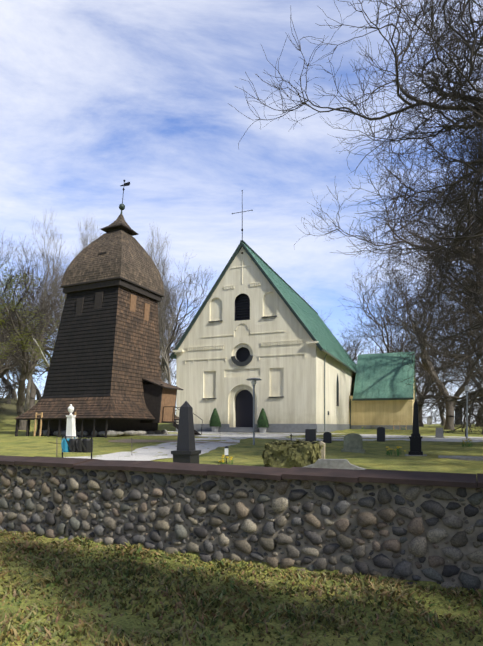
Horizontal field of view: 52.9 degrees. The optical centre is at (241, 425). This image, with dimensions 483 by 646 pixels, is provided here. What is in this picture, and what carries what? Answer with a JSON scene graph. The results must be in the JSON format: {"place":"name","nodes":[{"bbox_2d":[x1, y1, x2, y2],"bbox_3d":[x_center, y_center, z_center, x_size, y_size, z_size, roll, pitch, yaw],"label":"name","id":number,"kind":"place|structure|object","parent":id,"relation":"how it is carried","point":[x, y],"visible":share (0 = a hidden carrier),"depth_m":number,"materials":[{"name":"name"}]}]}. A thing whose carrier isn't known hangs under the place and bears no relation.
{"place":"outdoors","nodes":[
{"label":"outdoors","id":0,"kind":"place"},
{"bbox_2d":[64,436,247,460],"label":"gravel path","id":1,"kind":"structure","parent":0,"point":[150,453],"depth_m":17.48,"materials":[{"name":"grey gravel"}]},
{"bbox_2d":[0,398,482,645],"bbox_3d":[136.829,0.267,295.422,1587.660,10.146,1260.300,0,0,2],"label":"ground","id":2,"kind":"structure","parent":0,"point":[246,452],"depth_m":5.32,"materials":[{"name":"green plant"}]},
{"bbox_2d":[0,336,17,398],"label":"tree","id":3,"kind":"object","parent":2,"relation":"on","point":[13,380],"depth_m":82.07,"materials":[{"name":"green plant"}]},
{"bbox_2d":[0,380,17,397],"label":"tree","id":4,"kind":"object","parent":2,"relation":"on","point":[7,389],"visible":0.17,"depth_m":123.48,"materials":[{"name":"brown plant"}]},
{"bbox_2d":[0,267,19,328],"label":"birch tree","id":5,"kind":"object","parent":2,"relation":"on","point":[6,294],"visible":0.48,"depth_m":40.05,"materials":[{"name":"brown plant"}]},
{"bbox_2d":[0,364,25,398],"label":"tree","id":6,"kind":"object","parent":2,"relation":"on","point":[15,384],"visible":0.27,"depth_m":81.25,"materials":[{"name":"brown plant"}]},
{"bbox_2d":[0,297,29,365],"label":"birch tree","id":7,"kind":"object","parent":2,"relation":"on","point":[13,340],"visible":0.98,"depth_m":36.44,"materials":[{"name":"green plant"}]},
{"bbox_2d":[1,280,28,403],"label":"tree","id":8,"kind":"object","parent":2,"relation":"on","point":[9,398],"visible":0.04,"depth_m":75.83,"materials":[{"name":"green plant"}]},
{"bbox_2d":[0,338,31,411],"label":"tree","id":9,"kind":"object","parent":2,"relation":"on","point":[5,379],"visible":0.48,"depth_m":64.36,"materials":[{"name":"brown plant"}]},
{"bbox_2d":[6,324,38,400],"bbox_3d":[-29.175,-7.232,63.587,3.883,12.551,5.234,0,0,39],"label":"tree","id":10,"kind":"object","parent":2,"relation":"on","point":[17,375],"visible":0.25,"depth_m":63.24,"materials":[{"name":"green plant"}]},
{"bbox_2d":[2,339,50,397],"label":"tree","id":11,"kind":"object","parent":2,"relation":"on","point":[35,370],"visible":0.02,"depth_m":98.69,"materials":[{"name":"brown plant"}]},
{"bbox_2d":[0,301,56,384],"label":"tree","id":12,"kind":"object","parent":2,"relation":"on","point":[29,344],"visible":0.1,"depth_m":70.15,"materials":[{"name":"brown plant"}]},
{"bbox_2d":[0,292,59,408],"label":"tree","id":13,"kind":"object","parent":2,"relation":"on","point":[32,396],"visible":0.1,"depth_m":70.73,"materials":[{"name":"brown plant"}]},
{"bbox_2d":[6,306,55,399],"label":"tree","id":14,"kind":"object","parent":2,"relation":"on","point":[38,393],"depth_m":100.80,"materials":[{"name":"brown plant"}]},
{"bbox_2d":[0,233,63,429],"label":"tree","id":15,"kind":"object","parent":2,"relation":"on","point":[26,370],"visible":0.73,"depth_m":41.49,"materials":[{"name":"brown plant"}]},
{"bbox_2d":[0,266,64,387],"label":"tree","id":16,"kind":"object","parent":2,"relation":"on","point":[13,347],"visible":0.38,"depth_m":48.33,"materials":[{"name":"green plant"}]},
{"bbox_2d":[0,260,65,367],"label":"birch tree","id":17,"kind":"object","parent":2,"relation":"on","point":[20,335],"visible":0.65,"depth_m":40.15,"materials":[{"name":"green plant"}]},
{"bbox_2d":[11,304,57,377],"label":"tree","id":18,"kind":"object","parent":2,"relation":"on","point":[44,352],"depth_m":92.52,"materials":[{"name":"brown plant"}]},
{"bbox_2d":[11,211,73,412],"bbox_3d":[-20.747,-11.541,52.356,7.435,24.034,10.023,0,0,-21],"label":"tree","id":19,"kind":"object","parent":2,"relation":"on","point":[52,286],"visible":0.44,"depth_m":50.98,"materials":[{"name":"brown plant"}]},
{"bbox_2d":[66,404,77,437],"bbox_3d":[-7.438,-0.014,21.161,0.511,1.838,0.426,0,0,22],"label":"white grave monument","id":20,"kind":"object","parent":2,"relation":"on","point":[70,428],"visible":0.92,"depth_m":21.07,"materials":[{"name":"stone"}]},
{"bbox_2d":[49,218,102,334],"bbox_3d":[-17.881,-11.996,55.815,10.023,24.034,7.435,0,0,4],"label":"tree","id":21,"kind":"object","parent":2,"relation":"on","point":[71,261],"depth_m":55.44,"materials":[{"name":"brown plant"}]},
{"bbox_2d":[61,436,92,458],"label":"watering cans","id":22,"kind":"object","parent":2,"relation":"on","point":[80,445],"visible":1,"depth_m":11.93,"materials":[{"name":"teal"}]},
{"bbox_2d":[58,215,99,303],"bbox_3d":[-16.670,-11.629,54.792,10.141,24.317,7.523,0,0,-10],"label":"tree","id":23,"kind":"object","parent":2,"relation":"on","point":[86,235],"visible":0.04,"depth_m":54.04,"materials":[{"name":"brown plant"}]},
{"bbox_2d":[35,430,167,436],"bbox_3d":[-8.882,0.471,31.263,6.461,0.419,6.412,0,0,24],"label":"stone foundation","id":24,"kind":"object","parent":2,"relation":"on","point":[111,433],"visible":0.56,"depth_m":28.88,"materials":[{"name":"grey stone"}]},
{"bbox_2d":[14,180,202,437],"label":"bell tower","id":25,"kind":"structure","parent":2,"relation":"on","point":[104,372],"depth_m":29.33,"materials":[{"name":"brown wood"}]},
{"bbox_2d":[145,228,183,423],"bbox_3d":[-9.755,-10.870,54.611,6.998,22.620,9.433,0,0,-17],"label":"tree","id":26,"kind":"object","parent":2,"relation":"on","point":[163,349],"visible":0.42,"depth_m":55.01,"materials":[{"name":"brown plant"}]},
{"bbox_2d":[161,350,174,382],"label":"tree","id":27,"kind":"object","parent":2,"relation":"on","point":[164,380],"visible":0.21,"depth_m":132.34,"materials":[{"name":"brown plant"}]},
{"bbox_2d":[145,222,192,347],"bbox_3d":[-11.253,-12.875,61.370,10.612,25.448,7.872,0,0,15],"label":"tree","id":28,"kind":"object","parent":2,"relation":"on","point":[166,271],"visible":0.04,"depth_m":61.19,"materials":[{"name":"brown plant"}]},
{"bbox_2d":[170,367,175,412],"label":"tree","id":29,"kind":"object","parent":2,"relation":"on","point":[173,380],"visible":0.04,"depth_m":115.40,"materials":[{"name":"brown plant"}]},
{"bbox_2d":[109,439,238,442],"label":"gravel path","id":30,"kind":"structure","parent":2,"relation":"on","point":[130,440],"depth_m":23.54,"materials":[{"name":"grey gravel"}]},
{"bbox_2d":[171,401,200,463],"bbox_3d":[-1.266,0.270,11.101,0.553,1.659,0.553,0,0,22],"label":"gravestone","id":31,"kind":"object","parent":2,"relation":"on","point":[186,451],"visible":0.77,"depth_m":10.98,"materials":[{"name":"black stone"}]},
{"bbox_2d":[156,255,215,379],"bbox_3d":[-10.287,-11.213,68.763,13.867,21.293,25.374,0,0,-19],"label":"tree","id":32,"kind":"object","parent":2,"relation":"on","point":[180,324],"visible":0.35,"depth_m":63.85,"materials":[{"name":"brown plant"}]},
{"bbox_2d":[218,455,232,464],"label":"flowers","id":33,"kind":"object","parent":2,"relation":"on","point":[223,461],"visible":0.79,"depth_m":11.24,"materials":[{"name":"yellow plant"}]},
{"bbox_2d":[225,446,228,463],"bbox_3d":[-0.406,0.815,13.113,0.130,0.505,0.130,0,0,2],"label":"grave lantern","id":34,"kind":"object","parent":2,"relation":"on","point":[226,451],"visible":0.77,"depth_m":13.06,"materials":[{"name":"white metal"}]},
{"bbox_2d":[0,464,482,589],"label":"churchyard wall","id":35,"kind":"structure","parent":2,"relation":"on","point":[468,548],"depth_m":5.96,"materials":[{"name":"grey stone"}]},
{"bbox_2d":[0,464,482,590],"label":"wall stones","id":36,"kind":"object","parent":35,"relation":"in","point":[417,546],"visible":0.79,"depth_m":6.05,"materials":[{"name":"grey stone"}]},
{"bbox_2d":[0,455,482,487],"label":"wall coping","id":37,"kind":"object","parent":35,"relation":"on","point":[462,480],"visible":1,"depth_m":6.07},
{"bbox_2d":[246,378,260,444],"bbox_3d":[0.553,-0.594,21.772,0.700,3.079,0.689,0,0,2],"label":"lamp post","id":38,"kind":"object","parent":2,"relation":"on","point":[253,381],"visible":0.98,"depth_m":21.73,"materials":[{"name":"grey metal"}]},
{"bbox_2d":[176,247,355,432],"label":"church nave","id":39,"kind":"structure","parent":2,"relation":"on","point":[297,382],"depth_m":39.04,"materials":[{"name":"beige paint"}]},
{"bbox_2d":[232,190,252,239],"bbox_3d":[0.057,-16.744,38.960,1.840,4.310,0.200,0,0,22],"label":"cross","id":40,"kind":"object","parent":39,"relation":"on","point":[242,218],"visible":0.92,"depth_m":38.95,"materials":[{"name":"black metal"}]},
{"bbox_2d":[173,257,349,432],"bbox_3d":[4.817,-6.486,51.031,12.400,14.055,28.150,0,0,22],"label":"facade trim","id":41,"kind":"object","parent":39,"relation":"attached to","point":[244,410],"visible":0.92,"depth_m":39.38,"materials":[{"name":"beige paint"}]},
{"bbox_2d":[170,240,356,370],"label":"church roof","id":42,"kind":"structure","parent":39,"relation":"on","point":[309,319],"depth_m":41.39,"materials":[{"name":"green metal"}]},
{"bbox_2d":[322,349,356,430],"bbox_3d":[10.854,-2.814,49.161,0.475,6.450,27.100,0,0,22],"label":"gutter and downspout","id":43,"kind":"object","parent":39,"relation":"attached to","point":[324,377],"visible":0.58,"depth_m":39.08,"materials":[{"name":"beige metal"}]},
{"bbox_2d":[262,439,323,467],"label":"hedge block","id":44,"kind":"structure","parent":2,"relation":"on","point":[285,454],"depth_m":11.30,"materials":[{"name":"green plant"}]},
{"bbox_2d":[305,429,315,442],"bbox_3d":[1.901,0.599,13.304,0.300,1.000,0.140,0,0,22],"label":"gravestone","id":45,"kind":"object","parent":2,"relation":"on","point":[310,435],"visible":0.36,"depth_m":13.24,"materials":[{"name":"black stone"}]},
{"bbox_2d":[147,431,482,441],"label":"gravel forecourt","id":46,"kind":"structure","parent":2,"relation":"on","point":[282,437],"depth_m":29.94,"materials":[{"name":"grey gravel"}]},
{"bbox_2d":[209,408,220,431],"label":"thuja","id":47,"kind":"object","parent":46,"relation":"on","point":[215,423],"visible":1,"depth_m":38.76,"materials":[{"name":"green plant"}]},
{"bbox_2d":[256,408,268,432],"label":"thuja","id":48,"kind":"object","parent":46,"relation":"on","point":[262,422],"visible":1,"depth_m":37.28,"materials":[{"name":"green plant"}]},
{"bbox_2d":[434,428,444,437],"bbox_3d":[11.453,0.486,28.073,0.546,0.706,0.360,0,0,22],"label":"grey grave","id":49,"kind":"object","parent":46,"relation":"on","point":[439,432],"visible":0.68,"depth_m":27.99,"materials":[{"name":"stone"}]},
{"bbox_2d":[318,441,324,458],"bbox_3d":[2.041,0.741,12.467,0.200,0.666,0.140,0,0,22],"label":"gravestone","id":50,"kind":"object","parent":2,"relation":"on","point":[322,451],"visible":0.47,"depth_m":12.39,"materials":[{"name":"stone"}]},
{"bbox_2d":[323,432,331,442],"bbox_3d":[4.013,0.595,22.641,0.367,0.584,0.140,0,0,22],"label":"black grave","id":51,"kind":"object","parent":2,"relation":"on","point":[327,437],"visible":0.86,"depth_m":22.59,"materials":[{"name":"stone"}]},
{"bbox_2d":[304,459,364,469],"bbox_3d":[1.839,0.907,9.822,1.800,0.440,0.450,0,0,14],"label":"low grave scroll","id":52,"kind":"object","parent":2,"relation":"on","point":[334,463],"visible":0.41,"depth_m":9.71,"materials":[{"name":"grey stone"}]},
{"bbox_2d":[341,433,364,452],"bbox_3d":[4.001,0.648,17.405,0.803,0.740,0.320,0,0,22],"label":"gravestone","id":53,"kind":"object","parent":2,"relation":"on","point":[353,442],"visible":0.9,"depth_m":17.32,"materials":[{"name":"grey stone"}]},
{"bbox_2d":[228,0,482,410],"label":"oak tree","id":54,"kind":"object","parent":2,"relation":"on","point":[456,96],"visible":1,"depth_m":14.62,"materials":[{"name":"brown plant"}]},
{"bbox_2d":[341,327,375,364],"bbox_3d":[13.653,-5.172,63.121,10.024,14.640,13.345,0,0,44],"label":"tree","id":55,"kind":"object","parent":2,"relation":"on","point":[355,354],"visible":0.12,"depth_m":59.62,"materials":[{"name":"brown plant"}]},
{"bbox_2d":[321,316,409,360],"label":"tree","id":56,"kind":"object","parent":2,"relation":"on","point":[351,350],"visible":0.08,"depth_m":93.02,"materials":[{"name":"brown plant"}]},
{"bbox_2d":[377,427,384,441],"bbox_3d":[6.951,0.499,24.172,0.393,0.854,0.140,0,0,22],"label":"gravestone","id":57,"kind":"object","parent":2,"relation":"on","point":[380,434],"visible":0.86,"depth_m":24.11,"materials":[{"name":"stone"}]},
{"bbox_2d":[349,391,414,429],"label":"church wing","id":58,"kind":"structure","parent":2,"relation":"on","point":[373,414],"depth_m":50.06,"materials":[{"name":"yellow paint"}]},
{"bbox_2d":[350,399,350,428],"bbox_3d":[11.464,-1.188,51.124,0.100,3.198,0.100,0,0,22],"label":"downspout","id":59,"kind":"object","parent":58,"relation":"attached to","point":[350,413],"visible":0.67,"depth_m":51.08,"materials":[{"name":"beige metal"}]},
{"bbox_2d":[352,352,415,400],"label":"roof","id":60,"kind":"structure","parent":58,"relation":"on","point":[379,376],"depth_m":51.30,"materials":[{"name":"green metal"}]},
{"bbox_2d":[294,76,482,418],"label":"oak tree","id":61,"kind":"object","parent":2,"relation":"on","point":[405,242],"visible":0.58,"depth_m":30.35,"materials":[{"name":"brown plant"}]},
{"bbox_2d":[385,446,405,455],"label":"flowers","id":62,"kind":"object","parent":2,"relation":"on","point":[391,451],"visible":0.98,"depth_m":15.16,"materials":[{"name":"green plant"}]},
{"bbox_2d":[337,258,459,400],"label":"tree","id":63,"kind":"object","parent":2,"relation":"on","point":[381,329],"visible":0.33,"depth_m":67.21,"materials":[{"name":"brown plant"}]},
{"bbox_2d":[371,334,451,416],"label":"tree","id":64,"kind":"object","parent":2,"relation":"on","point":[423,374],"visible":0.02,"depth_m":122.76,"materials":[{"name":"brown plant"}]},
{"bbox_2d":[404,400,426,455],"bbox_3d":[5.529,0.106,15.394,0.650,1.803,0.650,0,0,22],"label":"obelisk monument","id":65,"kind":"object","parent":2,"relation":"on","point":[415,437],"depth_m":15.28,"materials":[{"name":"black stone"}]},
{"bbox_2d":[360,257,482,429],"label":"tree","id":66,"kind":"object","parent":2,"relation":"on","point":[449,421],"visible":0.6,"depth_m":49.50,"materials":[{"name":"brown plant"}]},
{"bbox_2d":[427,417,431,424],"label":"grave","id":67,"kind":"object","parent":2,"relation":"on","point":[429,421],"visible":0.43,"depth_m":197.91,"materials":[{"name":"grey stone"}]},
{"bbox_2d":[378,337,482,426],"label":"tree","id":68,"kind":"object","parent":2,"relation":"on","point":[421,424],"visible":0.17,"depth_m":74.74,"materials":[{"name":"brown plant"}]},
{"bbox_2d":[416,363,449,420],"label":"tree","id":69,"kind":"object","parent":2,"relation":"on","point":[442,379],"visible":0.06,"depth_m":102.80,"materials":[{"name":"brown plant"}]},
{"bbox_2d":[403,336,481,425],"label":"tree","id":70,"kind":"object","parent":2,"relation":"on","point":[443,421],"visible":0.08,"depth_m":105.83,"materials":[{"name":"brown plant"}]},
{"bbox_2d":[406,287,482,424],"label":"tree","id":71,"kind":"object","parent":2,"relation":"on","point":[460,390],"visible":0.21,"depth_m":58.80,"materials":[{"name":"brown plant"}]},
{"bbox_2d":[412,281,482,433],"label":"tree","id":72,"kind":"object","parent":2,"relation":"on","point":[472,411],"visible":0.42,"depth_m":40.80,"materials":[{"name":"brown plant"}]},
{"bbox_2d":[416,71,482,259],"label":"oak tree","id":73,"kind":"object","parent":2,"relation":"on","point":[458,192],"visible":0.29,"depth_m":17.45,"materials":[{"name":"brown plant"}]},
{"bbox_2d":[421,322,482,427],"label":"tree","id":74,"kind":"object","parent":2,"relation":"on","point":[460,404],"visible":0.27,"depth_m":60.01,"materials":[{"name":"brown plant"}]},
{"bbox_2d":[434,350,482,426],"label":"tree","id":75,"kind":"object","parent":2,"relation":"on","point":[464,403],"visible":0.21,"depth_m":75.39,"materials":[{"name":"brown plant"}]},
{"bbox_2d":[455,407,461,424],"bbox_3d":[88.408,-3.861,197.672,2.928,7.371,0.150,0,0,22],"label":"grave","id":76,"kind":"object","parent":2,"relation":"on","point":[458,417],"visible":0.21,"depth_m":197.74,"materials":[{"name":"black stone"}]},
{"bbox_2d":[437,254,482,395],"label":"tree","id":77,"kind":"object","parent":2,"relation":"on","point":[464,332],"visible":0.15,"depth_m":33.65,"materials":[{"name":"brown plant"}]},
{"bbox_2d":[438,455,482,460],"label":"grave slab","id":78,"kind":"structure","parent":2,"relation":"on","point":[475,458],"depth_m":13.97,"materials":[{"name":"grey stone"}]},
{"bbox_2d":[465,385,468,438],"bbox_3d":[12.350,-0.682,26.578,0.240,3.043,0.240,0,0,24],"label":"lamp post","id":79,"kind":"object","parent":2,"relation":"on","point":[466,387],"visible":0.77,"depth_m":26.54,"materials":[{"name":"grey metal"}]},
{"bbox_2d":[462,438,472,446],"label":"flowers","id":80,"kind":"object","parent":2,"relation":"on","point":[466,443],"visible":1,"depth_m":20.00,"materials":[{"name":"green plant"}]},
{"bbox_2d":[459,359,482,425],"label":"tree","id":81,"kind":"object","parent":2,"relation":"on","point":[479,409],"visible":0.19,"depth_m":82.13,"materials":[{"name":"brown plant"}]},
{"bbox_2d":[459,358,482,426],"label":"tree","id":82,"kind":"object","parent":2,"relation":"on","point":[474,405],"visible":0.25,"depth_m":67.45,"materials":[{"name":"brown plant"}]},
{"bbox_2d":[0,0,482,423],"label":"sky","id":83,"kind":"structure","parent":0,"point":[96,95],"materials":[{"name":"blue"}]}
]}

